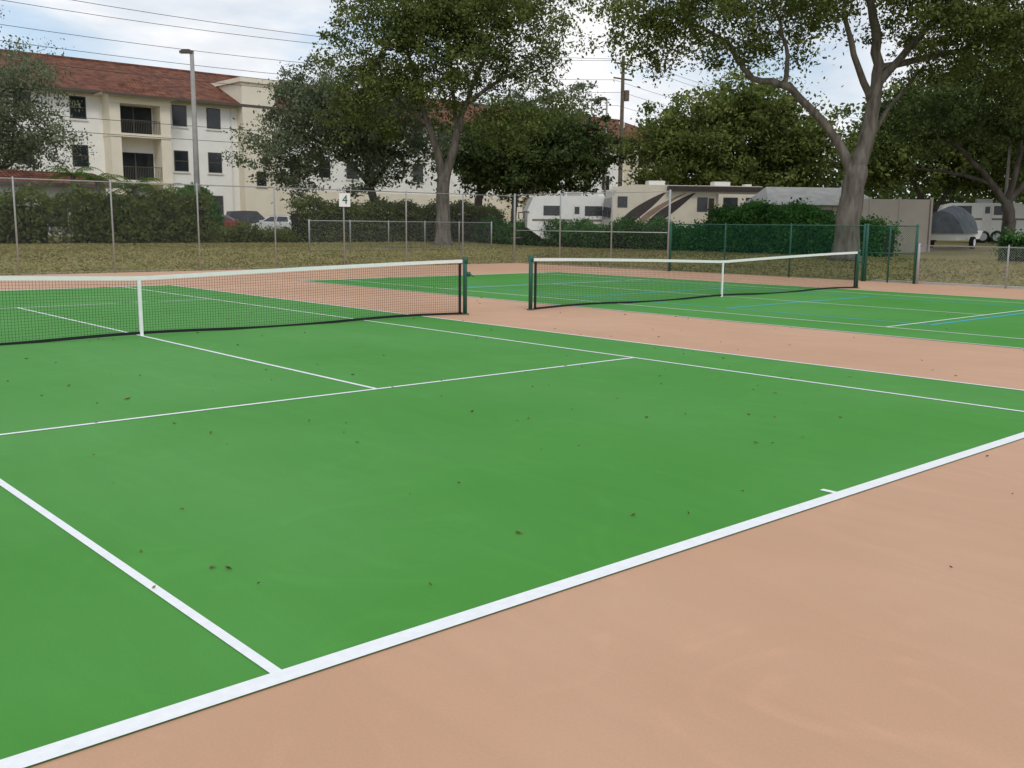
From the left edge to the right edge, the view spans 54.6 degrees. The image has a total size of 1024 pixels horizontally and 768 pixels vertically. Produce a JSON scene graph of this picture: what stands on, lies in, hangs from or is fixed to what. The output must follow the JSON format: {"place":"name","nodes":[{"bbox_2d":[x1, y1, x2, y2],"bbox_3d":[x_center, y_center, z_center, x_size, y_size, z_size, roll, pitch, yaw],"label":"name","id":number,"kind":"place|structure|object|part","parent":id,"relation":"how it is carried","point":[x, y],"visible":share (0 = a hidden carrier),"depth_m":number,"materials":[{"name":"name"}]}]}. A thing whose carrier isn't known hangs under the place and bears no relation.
{"place":"outdoors","nodes":[
{"label":"outdoors","id":0,"kind":"place"},
{"bbox_2d":[0,263,1023,767],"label":"court pavement","id":1,"kind":"structure","parent":0,"point":[870,629],"depth_m":4.15,"materials":[{"name":"beige concrete"}]},
{"bbox_2d":[0,285,1023,767],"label":"tennis court","id":2,"kind":"object","parent":1,"relation":"on","point":[306,519],"visible":0.97,"depth_m":7.07,"materials":[{"name":"green paint"}]},
{"bbox_2d":[0,257,473,344],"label":"tennis net","id":3,"kind":"object","parent":2,"relation":"on","point":[466,274],"visible":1,"depth_m":16.16,"materials":[{"name":"black fabric"}]},
{"bbox_2d":[7,290,1013,587],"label":"fallen leaves","id":4,"kind":"object","parent":2,"relation":"on","point":[471,410],"visible":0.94,"depth_m":9.55,"materials":[{"name":"brown plant"}]},
{"bbox_2d":[301,272,1023,348],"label":"tennis court","id":5,"kind":"object","parent":1,"relation":"on","point":[989,321],"visible":0.88,"depth_m":22.92,"materials":[{"name":"green paint"}]},
{"bbox_2d":[526,250,863,309],"bbox_3d":[5.311,-2.733,24.873,13.335,1.130,0.184,-8,12,-41],"label":"tennis net","id":6,"kind":"object","parent":5,"relation":"on","point":[532,259],"visible":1,"depth_m":23.84,"materials":[{"name":"black fabric"}]},
{"bbox_2d":[863,224,919,283],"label":"chain link gate","id":7,"kind":"structure","parent":1,"relation":"on","point":[888,253],"depth_m":32.20,"materials":[{"name":"green metal"}]},
{"bbox_2d":[915,243,1023,288],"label":"chain link fence","id":8,"kind":"object","parent":1,"relation":"on","point":[942,246],"visible":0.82,"depth_m":30.44,"materials":[{"name":"metal"}]},
{"bbox_2d":[0,237,1023,286],"bbox_3d":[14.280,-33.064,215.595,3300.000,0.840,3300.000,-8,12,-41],"label":"grass ground","id":9,"kind":"structure","parent":0,"point":[958,250],"depth_m":43.60,"materials":[{"name":"green plant"}]},
{"bbox_2d":[0,182,54,243],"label":"hedge","id":10,"kind":"object","parent":9,"relation":"on","point":[37,226],"visible":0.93,"depth_m":49.30,"materials":[{"name":"green plant"}]},
{"bbox_2d":[0,34,96,173],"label":"oak tree","id":11,"kind":"object","parent":9,"relation":"on","point":[12,148],"visible":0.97,"depth_m":57.83,"materials":[{"name":"green plant"}]},
{"bbox_2d":[0,170,117,236],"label":"tile roof building","id":12,"kind":"structure","parent":9,"relation":"on","point":[55,189],"depth_m":57.11,"materials":[{"name":"white paint"}]},
{"bbox_2d":[37,186,86,243],"bbox_3d":[-23.169,-8.595,50.859,2.541,3.136,2.435,-8,12,-41],"label":"hedge","id":13,"kind":"object","parent":9,"relation":"on","point":[63,220],"visible":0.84,"depth_m":50.64,"materials":[{"name":"green plant"}]},
{"bbox_2d":[39,166,108,205],"bbox_3d":[-24.582,-10.233,55.839,3.986,4.021,3.481,-4,10,-27],"label":"palm tree","id":14,"kind":"object","parent":9,"relation":"on","point":[72,176],"visible":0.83,"depth_m":55.27,"materials":[{"name":"green plant"}]},
{"bbox_2d":[57,172,131,196],"bbox_3d":[-23.321,-9.976,55.466,4.143,3.719,3.735,4,10,22],"label":"palm tree","id":15,"kind":"object","parent":9,"relation":"on","point":[108,176],"visible":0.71,"depth_m":55.29,"materials":[{"name":"green plant"}]},
{"bbox_2d":[98,176,162,207],"bbox_3d":[-20.493,-9.526,54.182,4.058,3.512,3.384,-8,12,-41],"label":"palm tree","id":16,"kind":"object","parent":9,"relation":"on","point":[133,188],"visible":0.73,"depth_m":53.76,"materials":[{"name":"green plant"}]},
{"bbox_2d":[66,183,218,243],"bbox_3d":[-20.032,-9.043,53.752,8.020,3.430,2.842,-8,12,-41],"label":"hedge","id":17,"kind":"object","parent":9,"relation":"on","point":[169,212],"visible":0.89,"depth_m":53.18,"materials":[{"name":"green plant"}]},
{"bbox_2d":[134,183,194,210],"bbox_3d":[-19.471,-9.566,55.266,3.542,3.262,4.445,-8,12,-41],"label":"palm tree","id":18,"kind":"object","parent":9,"relation":"on","point":[168,188],"visible":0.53,"depth_m":55.01,"materials":[{"name":"green plant"}]},
{"bbox_2d":[179,49,200,209],"bbox_3d":[-18.924,-14.067,58.540,0.866,10.910,0.378,1,9,0],"label":"street lamp","id":19,"kind":"object","parent":9,"relation":"on","point":[194,129],"visible":0.81,"depth_m":58.22,"materials":[{"name":"metal"}]},
{"bbox_2d":[177,182,225,232],"bbox_3d":[-19.855,-10.795,62.116,4.032,3.658,4.005,-8,12,-41],"label":"round shrub","id":20,"kind":"object","parent":9,"relation":"on","point":[218,215],"visible":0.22,"depth_m":61.75,"materials":[{"name":"green plant"}]},
{"bbox_2d":[213,215,251,230],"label":"parked car","id":21,"kind":"object","parent":9,"relation":"on","point":[228,219],"visible":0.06,"depth_m":68.52,"materials":[{"name":"paint"}]},
{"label":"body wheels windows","id":22,"kind":"part","parent":21,"relation":"part of","materials":[{"name":"paint"}]},
{"bbox_2d":[226,211,265,223],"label":"parked car","id":23,"kind":"object","parent":9,"relation":"on","point":[252,218],"visible":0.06,"depth_m":71.21,"materials":[{"name":"paint"}]},
{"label":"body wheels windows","id":24,"kind":"part","parent":23,"relation":"part of","materials":[{"name":"paint"}]},
{"bbox_2d":[207,219,304,243],"bbox_3d":[-15.189,-8.709,57.892,6.328,1.895,2.221,-8,12,-41],"label":"hedge","id":25,"kind":"object","parent":9,"relation":"on","point":[242,234],"visible":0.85,"depth_m":57.38,"materials":[{"name":"green plant"}]},
{"bbox_2d":[0,176,513,274],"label":"chain link fence","id":26,"kind":"object","parent":9,"relation":"on","point":[198,228],"visible":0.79,"depth_m":36.23,"materials":[{"name":"metal"}]},
{"bbox_2d":[339,193,349,206],"bbox_3d":[-6.648,-7.317,39.428,0.500,0.530,0.054,-8,12,-41],"label":"court number sign","id":27,"kind":"object","parent":26,"relation":"attached to","point":[344,199],"visible":1,"depth_m":39.40,"materials":[{"name":"white plastic"}]},
{"bbox_2d":[249,215,290,231],"bbox_3d":[-15.214,-10.376,65.203,4.660,1.445,2.000,6,11,31],"label":"parked car","id":28,"kind":"object","parent":9,"relation":"on","point":[264,222],"visible":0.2,"depth_m":64.35,"materials":[{"name":"paint"}]},
{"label":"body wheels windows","id":29,"kind":"part","parent":28,"relation":"part of","materials":[{"name":"paint"}]},
{"bbox_2d":[217,44,468,213],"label":"oak tree","id":30,"kind":"object","parent":9,"relation":"on","point":[364,147],"visible":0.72,"depth_m":69.14,"materials":[{"name":"green plant"}]},
{"bbox_2d":[0,49,688,221],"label":"apartment building","id":31,"kind":"structure","parent":9,"relation":"on","point":[124,98],"depth_m":80.98,"materials":[{"name":"white paint"}]},
{"bbox_2d":[0,49,688,221],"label":"facade roof windows","id":32,"kind":"structure","parent":31,"relation":"in","point":[112,96],"depth_m":80.98,"materials":[{"name":"white paint"}]},
{"bbox_2d":[285,194,507,242],"bbox_3d":[-7.073,-10.749,65.257,16.995,3.458,2.893,-8,12,-41],"label":"hedge","id":33,"kind":"object","parent":9,"relation":"on","point":[314,212],"visible":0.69,"depth_m":63.07,"materials":[{"name":"green plant"}]},
{"bbox_2d":[308,219,491,250],"bbox_3d":[-5.671,-8.000,53.634,12.090,1.670,0.090,-8,12,-41],"label":"chain link fence","id":34,"kind":"object","parent":9,"relation":"on","point":[388,221],"visible":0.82,"depth_m":52.89,"materials":[{"name":"metal"}]},
{"bbox_2d":[304,0,600,244],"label":"oak tree","id":35,"kind":"object","parent":9,"relation":"on","point":[462,22],"visible":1,"depth_m":58.76,"materials":[{"name":"green plant"}]},
{"bbox_2d":[420,100,634,212],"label":"oak tree","id":36,"kind":"object","parent":9,"relation":"on","point":[567,152],"visible":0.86,"depth_m":76.57,"materials":[{"name":"green plant"}]},
{"bbox_2d":[471,74,613,221],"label":"oak tree","id":37,"kind":"object","parent":9,"relation":"on","point":[578,86],"visible":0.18,"depth_m":84.26,"materials":[{"name":"green plant"}]},
{"bbox_2d":[511,192,604,238],"bbox_3d":[3.171,-10.488,63.083,6.504,3.374,3.174,0,9,-6],"label":"travel trailer","id":38,"kind":"object","parent":9,"relation":"on","point":[576,211],"visible":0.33,"depth_m":61.78,"materials":[{"name":"metal"}]},
{"bbox_2d":[513,189,670,270],"bbox_3d":[3.143,-6.546,42.345,0.090,3.270,9.180,-8,12,-41],"label":"chain link fence","id":39,"kind":"object","parent":9,"relation":"on","point":[668,227],"visible":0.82,"depth_m":41.62,"materials":[{"name":"metal"}]},
{"bbox_2d":[471,212,716,251],"bbox_3d":[4.481,-9.113,60.212,2.878,2.586,20.557,-8,12,-41],"label":"hedge","id":40,"kind":"object","parent":9,"relation":"on","point":[655,240],"visible":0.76,"depth_m":58.41,"materials":[{"name":"green plant"}]},
{"bbox_2d":[597,97,607,195],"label":"street lamp","id":41,"kind":"object","parent":9,"relation":"on","point":[606,100],"visible":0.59,"depth_m":82.47,"materials":[{"name":"metal"}]},
{"bbox_2d":[613,56,632,186],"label":"utility pole","id":42,"kind":"object","parent":9,"relation":"on","point":[624,95],"visible":0.59,"depth_m":96.78,"materials":[{"name":"brown wood"}]},
{"bbox_2d":[0,0,858,174],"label":"power lines","id":43,"kind":"object","parent":42,"relation":"attached to","point":[263,72],"visible":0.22,"depth_m":68.39,"materials":[{"name":"black metal"}]},
{"bbox_2d":[597,181,764,230],"bbox_3d":[10.377,-10.462,61.024,9.919,3.924,3.174,0,9,-6],"label":"motorhome","id":44,"kind":"object","parent":9,"relation":"on","point":[690,204],"visible":0.34,"depth_m":59.64,"materials":[{"name":"metal"}]},
{"bbox_2d":[601,58,858,187],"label":"oak tree","id":45,"kind":"object","parent":9,"relation":"on","point":[704,143],"visible":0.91,"depth_m":71.84,"materials":[{"name":"green plant"}]},
{"bbox_2d":[668,222,866,280],"bbox_3d":[8.940,-4.836,36.031,0.090,2.000,8.345,-8,12,-41],"label":"chain link fence","id":46,"kind":"object","parent":9,"relation":"on","point":[805,251],"visible":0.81,"depth_m":35.62,"materials":[{"name":"green paint"}]},
{"bbox_2d":[701,196,835,254],"bbox_3d":[13.059,-7.968,50.698,2.892,3.184,7.158,-8,12,-41],"label":"hedge","id":47,"kind":"object","parent":9,"relation":"on","point":[760,212],"visible":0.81,"depth_m":50.02,"materials":[{"name":"green plant"}]},
{"bbox_2d":[559,0,1023,260],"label":"oak tree","id":48,"kind":"object","parent":9,"relation":"on","point":[1001,21],"visible":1,"depth_m":42.73,"materials":[{"name":"green plant"}]},
{"bbox_2d":[806,211,903,256],"bbox_3d":[16.259,-7.024,47.215,2.775,2.564,4.299,-8,12,-41],"label":"hedge","id":49,"kind":"object","parent":9,"relation":"on","point":[829,236],"visible":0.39,"depth_m":46.14,"materials":[{"name":"green plant"}]},
{"bbox_2d":[689,149,1023,207],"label":"distant trees","id":50,"kind":"object","parent":9,"relation":"on","point":[914,195],"visible":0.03,"depth_m":104.36,"materials":[{"name":"green plant"}]},
{"bbox_2d":[839,197,933,252],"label":"panels and posts","id":51,"kind":"object","parent":9,"relation":"on","point":[913,211],"visible":0.36,"depth_m":50.19,"materials":[{"name":"beige concrete"}]},
{"bbox_2d":[828,71,1023,241],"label":"oak tree","id":52,"kind":"object","parent":9,"relation":"on","point":[898,163],"visible":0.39,"depth_m":71.22,"materials":[{"name":"green plant"}]},
{"bbox_2d":[836,40,1023,243],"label":"oak tree","id":53,"kind":"object","parent":9,"relation":"on","point":[953,112],"visible":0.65,"depth_m":54.68,"materials":[{"name":"green plant"}]},
{"bbox_2d":[870,279,1023,288],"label":"concrete kerb","id":54,"kind":"structure","parent":9,"relation":"on","point":[975,285],"depth_m":31.07,"materials":[{"name":"beige concrete"}]},
{"bbox_2d":[930,205,982,248],"bbox_3d":[23.841,-8.434,53.301,2.320,2.256,5.600,8,12,38],"label":"covered boat","id":55,"kind":"object","parent":9,"relation":"on","point":[953,222],"visible":0.74,"depth_m":51.27,"materials":[{"name":"fabric"}]},
{"bbox_2d":[933,199,1023,242],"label":"travel trailer","id":56,"kind":"object","parent":9,"relation":"on","point":[986,214],"visible":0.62,"depth_m":67.72,"materials":[{"name":"metal"}]},
{"bbox_2d":[969,96,1023,188],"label":"oak tree","id":57,"kind":"object","parent":9,"relation":"on","point":[989,165],"visible":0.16,"depth_m":64.12,"materials":[{"name":"green plant"}]},
{"bbox_2d":[989,226,1023,261],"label":"hedge","id":58,"kind":"object","parent":9,"relation":"on","point":[1010,239],"visible":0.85,"depth_m":41.38,"materials":[{"name":"green plant"}]},
{"bbox_2d":[1001,102,1014,226],"bbox_3d":[28.073,-12.334,56.721,0.778,8.760,0.320,1,9,0],"label":"utility pole","id":59,"kind":"object","parent":9,"relation":"on","point":[1008,169],"visible":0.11,"depth_m":56.68,"materials":[{"name":"wood"}]},
{"bbox_2d":[0,0,1023,202],"label":"sky","id":60,"kind":"structure","parent":0,"point":[300,17],"materials":[{"name":"white"}]},
{"bbox_2d":[741,187,868,219],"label":"storage shed","id":61,"kind":"structure","parent":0,"point":[828,198],"depth_m":55.83,"materials":[{"name":"grey metal"}]},
{"bbox_2d":[741,187,868,219],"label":"building roof","id":62,"kind":"structure","parent":61,"relation":"in","point":[828,197],"depth_m":55.82,"materials":[{"name":"grey metal"}]}
]}

